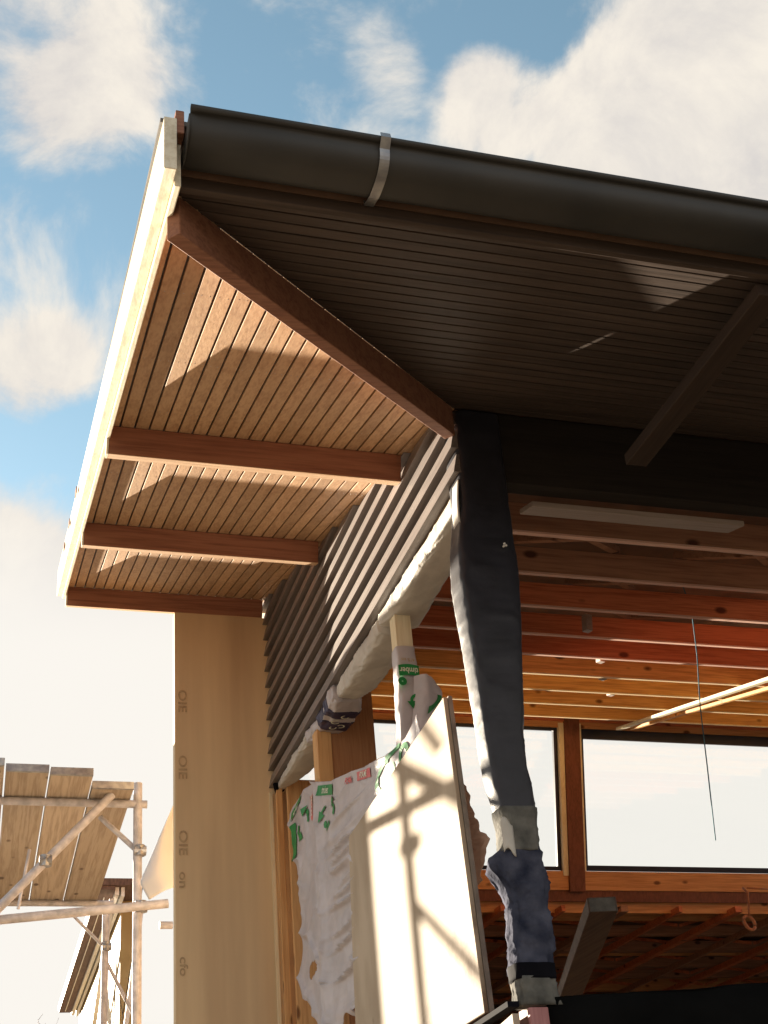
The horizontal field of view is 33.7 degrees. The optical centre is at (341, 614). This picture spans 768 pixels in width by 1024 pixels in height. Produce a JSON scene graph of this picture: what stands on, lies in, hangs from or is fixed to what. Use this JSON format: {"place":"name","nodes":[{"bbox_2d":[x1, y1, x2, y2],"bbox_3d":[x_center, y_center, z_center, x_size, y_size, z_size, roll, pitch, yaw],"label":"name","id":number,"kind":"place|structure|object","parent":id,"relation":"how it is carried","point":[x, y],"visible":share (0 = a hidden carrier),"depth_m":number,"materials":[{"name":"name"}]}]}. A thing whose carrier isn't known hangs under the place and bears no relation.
{"place":"outdoors","nodes":[
{"label":"outdoors","id":0,"kind":"place"},
{"bbox_2d":[0,0,767,1023],"label":"sky","id":1,"kind":"structure","parent":0,"point":[675,92],"materials":[{"name":"blue"}]},
{"label":"ground","id":2,"kind":"structure","parent":0,"visible":0},
{"bbox_2d":[0,782,172,1023],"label":"scaffold","id":3,"kind":"object","parent":2,"relation":"on","point":[138,906],"visible":0.99,"depth_m":11.54,"materials":[{"name":"wood"}]},
{"bbox_2d":[0,758,4,816],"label":"scaffold plank","id":4,"kind":"object","parent":3,"relation":"on","point":[2,762],"visible":1,"depth_m":11.10,"materials":[{"name":"wood"}]},
{"bbox_2d":[0,763,49,899],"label":"scaffold plank","id":5,"kind":"object","parent":3,"relation":"on","point":[20,829],"visible":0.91,"depth_m":12.27,"materials":[{"name":"wood"}]},
{"bbox_2d":[29,767,93,899],"bbox_3d":[-2.927,2.375,13.020,0.374,0.069,4.252,4,-29,-15],"label":"scaffold plank","id":6,"kind":"object","parent":3,"relation":"on","point":[59,823],"visible":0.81,"depth_m":12.39,"materials":[{"name":"wood"}]},
{"bbox_2d":[63,781,133,899],"bbox_3d":[-2.593,2.478,13.259,0.380,0.069,3.961,4,-29,-15],"label":"scaffold plank","id":7,"kind":"object","parent":3,"relation":"on","point":[96,842],"visible":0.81,"depth_m":13.03,"materials":[{"name":"wood"}]},
{"bbox_2d":[118,888,142,1018],"bbox_3d":[-1.851,3.252,11.086,0.206,1.780,0.008,4,-29,-15],"label":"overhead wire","id":8,"kind":"object","parent":3,"relation":"attached to","point":[126,990],"visible":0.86,"depth_m":11.04,"materials":[{"name":"beige"}]},
{"bbox_2d":[58,878,142,1023],"bbox_3d":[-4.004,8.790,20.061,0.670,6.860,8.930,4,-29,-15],"label":"neighbour house","id":9,"kind":"structure","parent":2,"relation":"on","point":[81,995],"depth_m":19.26,"materials":[{"name":"paint"}]},
{"bbox_2d":[57,104,767,1023],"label":"timber building","id":10,"kind":"structure","parent":2,"relation":"on","point":[321,334],"depth_m":6.99,"materials":[{"name":"brown wood"}]},
{"bbox_2d":[140,806,172,899],"bbox_3d":[-1.527,1.934,10.610,0.308,0.901,0.122,4,-29,-15],"label":"polythene sheet","id":11,"kind":"object","parent":10,"relation":"hanging from","point":[157,878],"visible":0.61,"depth_m":10.49,"materials":[{"name":"beige plastic"}]},
{"bbox_2d":[273,736,313,792],"bbox_3d":[-0.309,1.171,9.778,0.258,0.108,1.140,4,-29,-15],"label":"tapered wrap","id":12,"kind":"object","parent":10,"relation":"attached to","point":[300,765],"visible":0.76,"depth_m":9.67,"materials":[{"name":"white fabric"}]},
{"bbox_2d":[305,683,361,743],"bbox_3d":[-0.051,0.726,8.932,0.272,0.168,0.800,4,-29,-15],"label":"printed plastic roll","id":13,"kind":"object","parent":10,"relation":"attached to","point":[336,714],"visible":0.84,"depth_m":8.73,"materials":[{"name":"plastic"}]},
{"bbox_2d":[287,713,419,1023],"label":"draped plastic sheet","id":14,"kind":"object","parent":10,"relation":"attached to","point":[325,819],"visible":0.77,"depth_m":8.24,"materials":[{"name":"white plastic"}]},
{"bbox_2d":[337,478,459,698],"bbox_3d":[0.393,0.115,7.472,0.291,0.495,2.630,4,-29,-15],"label":"lintel wrap","id":15,"kind":"object","parent":10,"relation":"attached to","point":[426,574],"visible":0.77,"depth_m":7.41,"materials":[{"name":"white fabric"}]},
{"bbox_2d":[392,646,441,766],"bbox_3d":[0.427,0.638,7.207,0.325,1.000,0.205,4,-29,-15],"label":"printed plastic sleeve","id":16,"kind":"object","parent":10,"relation":"attached to","point":[415,692],"visible":0.55,"depth_m":7.26,"materials":[{"name":"grey plastic"}]},
{"bbox_2d":[349,696,493,1023],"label":"sheet board","id":17,"kind":"object","parent":10,"relation":"attached to","point":[418,945],"visible":0.95,"depth_m":6.44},
{"bbox_2d":[373,719,561,870],"bbox_3d":[1.579,2.293,16.062,2.542,1.783,0.526,4,-29,-15],"label":"window","id":18,"kind":"structure","parent":10,"relation":"in","point":[558,867],"depth_m":16.32,"materials":[{"name":"paint"}]},
{"bbox_2d":[464,785,489,884],"bbox_3d":[0.591,1.060,6.268,0.033,0.641,0.670,4,-29,-15],"label":"torn paper","id":19,"kind":"object","parent":10,"relation":"attached to","point":[480,840],"visible":0.32,"depth_m":6.04,"materials":[{"name":"paper"}]},
{"bbox_2d":[474,1001,518,1023],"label":"black strip","id":20,"kind":"object","parent":10,"relation":"attached to","point":[500,1012],"visible":1,"depth_m":5.28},
{"bbox_2d":[445,410,562,1009],"bbox_3d":[0.730,0.312,6.000,0.368,3.030,0.252,4,-29,-15],"label":"corner post wrapping","id":21,"kind":"object","parent":10,"relation":"attached to","point":[485,582],"visible":0.97,"depth_m":5.89,"materials":[{"name":"black plastic"}]},
{"bbox_2d":[501,1013,519,1023],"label":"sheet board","id":22,"kind":"object","parent":10,"relation":"attached to","point":[513,1018],"visible":1,"depth_m":5.17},
{"bbox_2d":[557,897,617,995],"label":"cut floor beam","id":23,"kind":"structure","parent":10,"relation":"attached to","point":[598,916],"depth_m":7.86,"materials":[{"name":"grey wood"}]},
{"bbox_2d":[581,729,767,873],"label":"window","id":24,"kind":"structure","parent":10,"relation":"in","point":[588,734],"depth_m":16.81,"materials":[{"name":"paint"}]},
{"bbox_2d":[683,587,715,839],"bbox_3d":[2.791,0.680,9.880,0.228,2.241,0.009,4,-29,-15],"label":"hanging cord","id":25,"kind":"object","parent":10,"relation":"hanging from","point":[702,726],"visible":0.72,"depth_m":9.77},
{"bbox_2d":[742,887,767,931],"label":"rope loop","id":26,"kind":"object","parent":10,"relation":"hanging from","point":[751,918],"visible":1,"depth_m":12.53,"materials":[{"name":"brown fabric"}]}
]}

